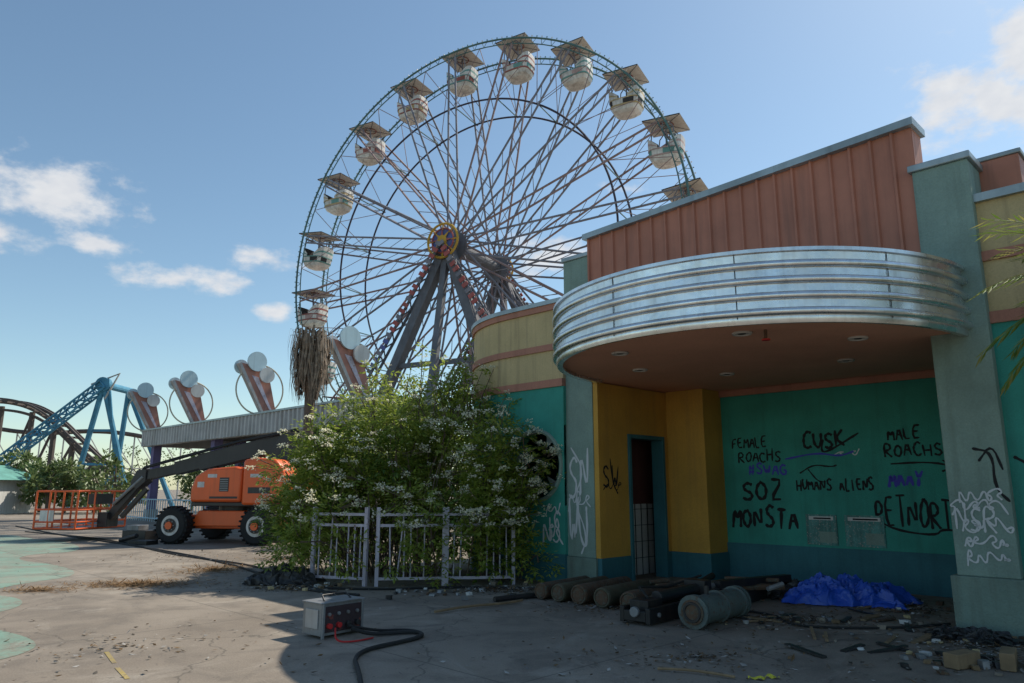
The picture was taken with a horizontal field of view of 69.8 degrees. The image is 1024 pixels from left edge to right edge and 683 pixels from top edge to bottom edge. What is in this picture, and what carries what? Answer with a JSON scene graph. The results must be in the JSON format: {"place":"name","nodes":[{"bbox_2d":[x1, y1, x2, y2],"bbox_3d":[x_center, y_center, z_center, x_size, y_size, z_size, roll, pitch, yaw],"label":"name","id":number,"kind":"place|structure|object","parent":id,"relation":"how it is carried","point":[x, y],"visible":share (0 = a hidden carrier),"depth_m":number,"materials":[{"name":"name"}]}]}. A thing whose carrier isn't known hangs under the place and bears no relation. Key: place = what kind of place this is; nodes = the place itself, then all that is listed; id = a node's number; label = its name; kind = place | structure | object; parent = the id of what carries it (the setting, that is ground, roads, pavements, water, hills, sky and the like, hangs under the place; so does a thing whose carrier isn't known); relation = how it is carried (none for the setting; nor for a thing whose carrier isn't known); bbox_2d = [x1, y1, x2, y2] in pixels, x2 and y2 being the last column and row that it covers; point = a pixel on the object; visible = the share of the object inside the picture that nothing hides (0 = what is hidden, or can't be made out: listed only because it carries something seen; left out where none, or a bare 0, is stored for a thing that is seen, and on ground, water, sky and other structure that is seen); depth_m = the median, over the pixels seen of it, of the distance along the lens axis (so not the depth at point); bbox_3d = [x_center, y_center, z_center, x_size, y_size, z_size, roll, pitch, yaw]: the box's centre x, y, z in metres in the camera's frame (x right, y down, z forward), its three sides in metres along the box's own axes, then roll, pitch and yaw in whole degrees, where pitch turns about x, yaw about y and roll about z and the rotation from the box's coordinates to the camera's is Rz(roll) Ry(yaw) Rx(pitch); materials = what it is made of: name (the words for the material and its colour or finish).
{"place":"outdoors","nodes":[
{"label":"outdoors","id":0,"kind":"place"},
{"bbox_2d":[0,490,1023,682],"bbox_3d":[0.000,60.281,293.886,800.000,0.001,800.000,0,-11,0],"label":"ground","id":1,"kind":"structure","parent":0,"point":[457,641],"depth_m":8.12,"materials":[{"name":"concrete"}]},
{"bbox_2d":[0,465,31,513],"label":"ticket kiosk","id":2,"kind":"object","parent":1,"relation":"on","point":[10,491],"visible":0.71,"depth_m":47.16,"materials":[{"name":"white paint"}]},
{"bbox_2d":[0,535,128,678],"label":"ground paint marking","id":3,"kind":"object","parent":1,"relation":"on","point":[13,549],"visible":1,"depth_m":14.31,"materials":[{"name":"teal paint"}]},
{"bbox_2d":[0,373,173,507],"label":"blue swing ride","id":4,"kind":"object","parent":1,"relation":"on","point":[104,386],"visible":0.83,"depth_m":59.69,"materials":[{"name":"metal"}]},
{"bbox_2d":[0,398,195,503],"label":"roller coaster","id":5,"kind":"object","parent":1,"relation":"on","point":[63,433],"visible":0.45,"depth_m":82.64,"materials":[{"name":"brown metal"}]},
{"bbox_2d":[118,525,157,544],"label":"equipment crates","id":6,"kind":"object","parent":1,"relation":"on","point":[138,534],"visible":0.91,"depth_m":21.87,"materials":[{"name":"black paint"}]},
{"bbox_2d":[112,498,204,521],"bbox_3d":[-15.759,7.889,34.112,0.054,1.078,17.820,11,-16,-44],"label":"queue railing","id":7,"kind":"object","parent":1,"relation":"on","point":[154,518],"visible":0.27,"depth_m":35.89,"materials":[{"name":"metal"}]},
{"bbox_2d":[3,555,319,593],"bbox_3d":[-5.768,4.502,14.544,4.232,0.322,8.020,-5,-12,24],"label":"straw debris","id":8,"kind":"object","parent":1,"relation":"on","point":[136,583],"visible":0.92,"depth_m":12.36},
{"bbox_2d":[15,526,335,595],"bbox_3d":[-10.993,5.696,20.467,1.239,0.043,29.445,9,-15,-40],"label":"power cable","id":9,"kind":"object","parent":1,"relation":"on","point":[310,587],"visible":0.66,"depth_m":18.30,"materials":[{"name":"rubber"}]},
{"bbox_2d":[32,428,319,545],"bbox_3d":[-10.373,4.498,22.946,8.507,3.408,2.660,-2,-12,12],"label":"boom lift","id":10,"kind":"object","parent":1,"relation":"on","point":[227,496],"visible":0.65,"depth_m":22.02,"materials":[{"name":"metal"}]},
{"bbox_2d":[25,531,359,595],"bbox_3d":[-9.905,5.469,19.331,0.969,0.035,22.710,10,-15,-42],"label":"power cable","id":11,"kind":"object","parent":1,"relation":"on","point":[353,594],"visible":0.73,"depth_m":16.93,"materials":[{"name":"rubber"}]},
{"bbox_2d":[0,426,467,512],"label":"distant trees","id":12,"kind":"object","parent":1,"relation":"on","point":[55,476],"visible":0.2,"depth_m":47.88,"materials":[{"name":"green plant"}]},
{"bbox_2d":[242,562,325,584],"bbox_3d":[-3.873,3.956,12.578,1.326,0.339,0.752,0,-11,0],"label":"black plastic sheet","id":13,"kind":"object","parent":1,"relation":"on","point":[273,576],"visible":0.97,"depth_m":12.32,"materials":[{"name":"black plastic"}]},
{"bbox_2d":[127,326,471,518],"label":"park pavilion","id":14,"kind":"structure","parent":1,"relation":"on","point":[350,351],"depth_m":31.68,"materials":[{"name":"grey metal"}]},
{"bbox_2d":[287,324,332,451],"bbox_3d":[-6.750,2.917,24.207,1.550,6.963,1.515,0,-11,0],"label":"dead palm tree","id":15,"kind":"object","parent":1,"relation":"on","point":[311,362],"visible":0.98,"depth_m":24.21,"materials":[{"name":"brown plant"}]},
{"bbox_2d":[302,591,364,639],"bbox_3d":[-1.994,3.051,8.234,0.415,0.440,0.590,-10,-15,40],"label":"portable generator","id":16,"kind":"object","parent":1,"relation":"on","point":[323,616],"visible":0.98,"depth_m":8.08,"materials":[{"name":"grey metal"}]},
{"bbox_2d":[313,426,375,496],"bbox_3d":[-6.162,5.055,26.964,2.542,3.848,3.173,-10,-15,42],"label":"shrub","id":17,"kind":"object","parent":1,"relation":"on","point":[319,433],"visible":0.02,"depth_m":26.84,"materials":[{"name":"green plant"}]},
{"bbox_2d":[334,628,373,642],"bbox_3d":[-1.689,3.123,7.817,0.420,0.124,0.208,1,-11,-7],"label":"red cable","id":18,"kind":"object","parent":1,"relation":"on","point":[338,640],"visible":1,"depth_m":7.76,"materials":[{"name":"plastic"}]},
{"bbox_2d":[347,624,420,648],"bbox_3d":[-1.285,3.150,7.963,0.742,0.131,0.791,8,-14,-36],"label":"black hose","id":19,"kind":"object","parent":1,"relation":"on","point":[369,629],"visible":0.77,"depth_m":8.21,"materials":[{"name":"rubber"}]},
{"bbox_2d":[351,393,417,541],"bbox_3d":[-3.560,3.808,22.173,2.695,4.430,3.327,7,-13,-33],"label":"shrub","id":20,"kind":"object","parent":1,"relation":"on","point":[381,420],"visible":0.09,"depth_m":22.12,"materials":[{"name":"green plant"}]},
{"bbox_2d":[351,627,423,682],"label":"black hose","id":21,"kind":"object","parent":1,"relation":"on","point":[368,649],"visible":0.99,"depth_m":7.73,"materials":[{"name":"rubber"}]},
{"bbox_2d":[245,339,566,588],"bbox_3d":[-2.017,2.158,14.152,6.064,4.680,4.630,0,-11,0],"label":"flowering elder bush","id":22,"kind":"object","parent":1,"relation":"on","point":[416,477],"visible":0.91,"depth_m":13.39,"materials":[{"name":"green plant"}]},
{"bbox_2d":[310,507,514,586],"bbox_3d":[-1.707,3.462,12.441,3.514,1.280,0.416,0,-11,2],"label":"picket fence","id":23,"kind":"object","parent":1,"relation":"on","point":[445,550],"visible":0.76,"depth_m":12.39,"materials":[{"name":"white metal"}]},
{"bbox_2d":[324,586,534,589],"bbox_3d":[-1.087,3.963,11.786,4.227,0.035,0.368,-1,-11,4],"label":"power cable","id":24,"kind":"object","parent":1,"relation":"on","point":[403,588],"visible":0.65,"depth_m":11.80,"materials":[{"name":"rubber"}]},
{"bbox_2d":[392,375,473,549],"bbox_3d":[-1.911,3.131,19.206,2.579,4.579,2.444,-7,-13,32],"label":"shrub","id":25,"kind":"object","parent":1,"relation":"on","point":[460,389],"visible":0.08,"depth_m":19.58,"materials":[{"name":"green plant"}]},
{"bbox_2d":[434,599,522,612],"bbox_3d":[-0.419,3.590,9.984,1.528,0.043,0.086,9,-15,-39],"label":"broken branch","id":26,"kind":"object","parent":1,"relation":"on","point":[476,605],"visible":1,"depth_m":9.95,"materials":[{"name":"brown wood"}]},
{"bbox_2d":[292,32,707,520],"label":"ferris wheel","id":27,"kind":"object","parent":1,"relation":"on","point":[451,249],"visible":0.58,"depth_m":42.03,"materials":[{"name":"grey metal"}]},
{"bbox_2d":[1,547,1023,682],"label":"leaf litter","id":28,"kind":"object","parent":1,"relation":"on","point":[512,590],"visible":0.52,"depth_m":7.97,"materials":[{"name":"brown plant"}]},
{"bbox_2d":[493,592,536,601],"bbox_3d":[0.176,3.741,10.775,1.041,0.078,0.078,8,-14,-34],"label":"steel pipe","id":29,"kind":"object","parent":1,"relation":"on","point":[513,597],"visible":0.61,"depth_m":10.64,"materials":[{"name":"black metal"}]},
{"bbox_2d":[471,297,567,581],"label":"wing wall","id":30,"kind":"structure","parent":1,"relation":"on","point":[513,346],"depth_m":13.81,"materials":[{"name":"teal paint"}]},
{"bbox_2d":[510,429,562,502],"bbox_3d":[0.448,2.269,13.415,1.339,1.339,0.146,-11,-16,44],"label":"porthole frame","id":31,"kind":"object","parent":30,"relation":"attached to","point":[550,438],"visible":0.52,"depth_m":13.14,"materials":[{"name":"blue paint"}]},
{"bbox_2d":[534,576,589,598],"bbox_3d":[0.821,3.752,11.237,0.230,0.230,1.312,-9,-14,38],"label":"gas cylinder","id":32,"kind":"object","parent":1,"relation":"on","point":[542,590],"visible":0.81,"depth_m":10.77,"materials":[{"name":"metal"}]},
{"bbox_2d":[561,252,597,577],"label":"pillar","id":33,"kind":"structure","parent":1,"relation":"on","point":[579,421],"depth_m":12.77,"materials":[{"name":"blue paint"}]},
{"bbox_2d":[543,424,1023,565],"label":"graffiti","id":34,"kind":"object","parent":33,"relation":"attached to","point":[898,480],"visible":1,"depth_m":12.08,"materials":[{"name":"black paint"}]},
{"bbox_2d":[551,576,608,601],"bbox_3d":[1.076,3.697,11.013,0.250,0.250,1.363,-9,-14,38],"label":"gas cylinder","id":35,"kind":"object","parent":1,"relation":"on","point":[560,592],"visible":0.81,"depth_m":10.53,"materials":[{"name":"metal"}]},
{"bbox_2d":[571,576,631,604],"bbox_3d":[1.361,3.642,10.788,0.270,0.270,1.414,-9,-14,38],"label":"gas cylinder","id":36,"kind":"object","parent":1,"relation":"on","point":[582,593],"visible":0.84,"depth_m":10.31,"materials":[{"name":"metal"}]},
{"bbox_2d":[594,578,654,607],"bbox_3d":[1.651,3.583,10.494,0.270,0.270,1.414,-9,-14,38],"label":"gas cylinder","id":37,"kind":"object","parent":1,"relation":"on","point":[606,596],"visible":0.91,"depth_m":10.02,"materials":[{"name":"metal"}]},
{"bbox_2d":[255,579,1023,675],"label":"rubble","id":38,"kind":"object","parent":1,"relation":"on","point":[983,663],"visible":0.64,"depth_m":8.44,"materials":[{"name":"grey concrete"}]},
{"bbox_2d":[631,440,655,574],"bbox_3d":[2.970,2.440,16.061,3.253,4.700,5.586,0,-11,0],"label":"interior partition","id":39,"kind":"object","parent":1,"relation":"on","point":[644,536],"visible":0.17,"depth_m":14.21,"materials":[{"name":"white paint"}]},
{"bbox_2d":[620,582,676,604],"bbox_3d":[1.936,3.501,10.083,0.270,0.270,1.364,-9,-14,38],"label":"gas cylinder","id":40,"kind":"object","parent":1,"relation":"on","point":[626,597],"visible":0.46,"depth_m":9.63,"materials":[{"name":"metal"}]},
{"bbox_2d":[593,383,730,580],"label":"yellow entry wall","id":41,"kind":"structure","parent":1,"relation":"on","point":[686,425],"depth_m":13.41,"materials":[{"name":"paint"}]},
{"bbox_2d":[627,434,669,580],"bbox_3d":[2.401,3.000,13.372,0.260,2.550,1.130,-11,-16,44],"label":"door frame","id":42,"kind":"object","parent":41,"relation":"attached to","point":[660,508],"visible":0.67,"depth_m":13.61,"materials":[{"name":"grey metal"}]},
{"bbox_2d":[620,574,714,624],"bbox_3d":[2.383,3.379,9.867,0.539,0.394,2.935,-10,-15,40],"label":"hydraulic machinery frame","id":43,"kind":"object","parent":1,"relation":"on","point":[648,610],"visible":0.6,"depth_m":9.01,"materials":[{"name":"black paint"}]},
{"bbox_2d":[657,667,734,677],"bbox_3d":[1.607,2.889,6.423,0.674,0.031,0.056,-6,-13,26],"label":"broken branch","id":44,"kind":"object","parent":1,"relation":"on","point":[699,671],"visible":1,"depth_m":6.43,"materials":[{"name":"brown wood"}]},
{"bbox_2d":[678,585,750,629],"bbox_3d":[2.458,3.184,8.929,0.410,0.450,1.212,-10,-15,40],"label":"flanged tank","id":45,"kind":"object","parent":1,"relation":"on","point":[705,609],"visible":1,"depth_m":8.64,"materials":[{"name":"grey metal"}]},
{"bbox_2d":[649,572,791,602],"bbox_3d":[3.238,3.607,10.704,2.760,0.409,1.963,5,-12,-23],"label":"scrap metal heap","id":46,"kind":"object","parent":1,"relation":"on","point":[756,588],"visible":0.4,"depth_m":10.55,"materials":[{"name":"black paint"}]},
{"bbox_2d":[748,674,779,679],"bbox_3d":[2.145,2.866,6.271,0.312,0.032,0.097,3,-12,-15],"label":"caution tape","id":47,"kind":"object","parent":1,"relation":"on","point":[771,676],"visible":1,"depth_m":6.28,"materials":[{"name":"yellow plastic"}]},
{"bbox_2d":[767,578,803,598],"bbox_3d":[4.022,3.695,11.082,1.474,0.267,0.835,-8,-14,35],"label":"black plastic sheet","id":48,"kind":"object","parent":1,"relation":"on","point":[780,593],"visible":0.1,"depth_m":10.83,"materials":[{"name":"black plastic"}]},
{"bbox_2d":[718,370,956,597],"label":"recess back wall","id":49,"kind":"structure","parent":1,"relation":"on","point":[872,411],"depth_m":12.31,"materials":[{"name":"teal paint"}]},
{"bbox_2d":[552,246,972,383],"bbox_3d":[3.045,-0.164,10.348,4.899,0.852,4.899,0,-11,0],"label":"canopy metal band","id":50,"kind":"object","parent":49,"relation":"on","point":[823,284],"visible":0.91,"depth_m":8.21,"materials":[{"name":"silver metal"}]},
{"bbox_2d":[805,514,886,547],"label":"torn posters","id":51,"kind":"object","parent":49,"relation":"attached to","point":[861,531],"visible":1,"depth_m":12.07,"materials":[{"name":"paper"}]},
{"bbox_2d":[749,610,950,628],"bbox_3d":[2.837,3.523,9.581,4.952,0.027,1.099,-7,-13,32],"label":"power cable","id":52,"kind":"object","parent":1,"relation":"on","point":[847,627],"visible":0.48,"depth_m":8.52,"materials":[{"name":"rubber"}]},
{"bbox_2d":[781,572,922,609],"bbox_3d":[4.844,3.523,10.537,1.886,0.391,1.209,-4,-12,21],"label":"blue tarp","id":53,"kind":"object","parent":1,"relation":"on","point":[844,589],"visible":0.99,"depth_m":10.24,"materials":[{"name":"blue plastic"}]},
{"bbox_2d":[943,649,980,669],"bbox_3d":[4.100,2.895,6.688,0.335,0.130,0.140,6,-13,-26],"label":"wood block","id":54,"kind":"object","parent":1,"relation":"on","point":[962,659],"depth_m":6.63,"materials":[{"name":"brown wood"}]},
{"bbox_2d":[907,147,1023,637],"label":"pillar","id":55,"kind":"structure","parent":1,"relation":"on","point":[989,594],"depth_m":8.59,"materials":[{"name":"blue paint"}]},
{"bbox_2d":[923,624,1023,646],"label":"black plastic sheet","id":56,"kind":"object","parent":1,"relation":"on","point":[974,634],"visible":1,"depth_m":7.72,"materials":[{"name":"black plastic"}]},
{"bbox_2d":[970,213,1023,396],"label":"palm tree","id":57,"kind":"object","parent":1,"relation":"on","point":[1015,354],"visible":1,"depth_m":7.27,"materials":[{"name":"green plant"}]},
{"bbox_2d":[973,182,1023,571],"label":"wing wall","id":58,"kind":"structure","parent":1,"relation":"on","point":[1004,203],"depth_m":8.56,"materials":[{"name":"teal paint"}]},
{"bbox_2d":[999,646,1018,671],"bbox_3d":[4.666,2.889,6.695,0.342,0.155,0.623,-9,-15,39],"label":"wood block","id":59,"kind":"object","parent":1,"relation":"on","point":[1008,658],"depth_m":6.54,"materials":[{"name":"brown wood"}]},
{"bbox_3d":[6.869,1.933,14.287,14.900,5.000,14.851,0,-11,0],"label":"roof and rear wall","id":60,"kind":"object","parent":1,"relation":"on","visible":0},
{"bbox_2d":[587,127,922,281],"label":"corrugated fascia","id":61,"kind":"structure","parent":60,"relation":"attached to","point":[862,195],"depth_m":10.46,"materials":[{"name":"metal"}]},
{"bbox_2d":[582,116,924,241],"bbox_3d":[3.391,-2.330,11.522,5.500,0.321,0.530,-11,-16,44],"label":"fascia coping","id":62,"kind":"object","parent":61,"relation":"on","point":[883,131],"visible":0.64,"depth_m":10.79,"materials":[{"name":"metal"}]},
{"bbox_2d":[0,0,1023,489],"label":"sky","id":63,"kind":"structure","parent":0,"point":[162,162],"materials":[{"name":"blue"}]},
{"bbox_2d":[563,323,950,392],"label":"canopy ceiling","id":64,"kind":"structure","parent":0,"point":[791,353],"depth_m":10.36,"materials":[{"name":"brown paint"}]},
{"bbox_2d":[611,329,867,375],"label":"ceiling lights","id":65,"kind":"object","parent":64,"relation":"attached to","point":[765,338],"visible":1,"depth_m":9.94,"materials":[{"name":"grey metal"}]}
]}

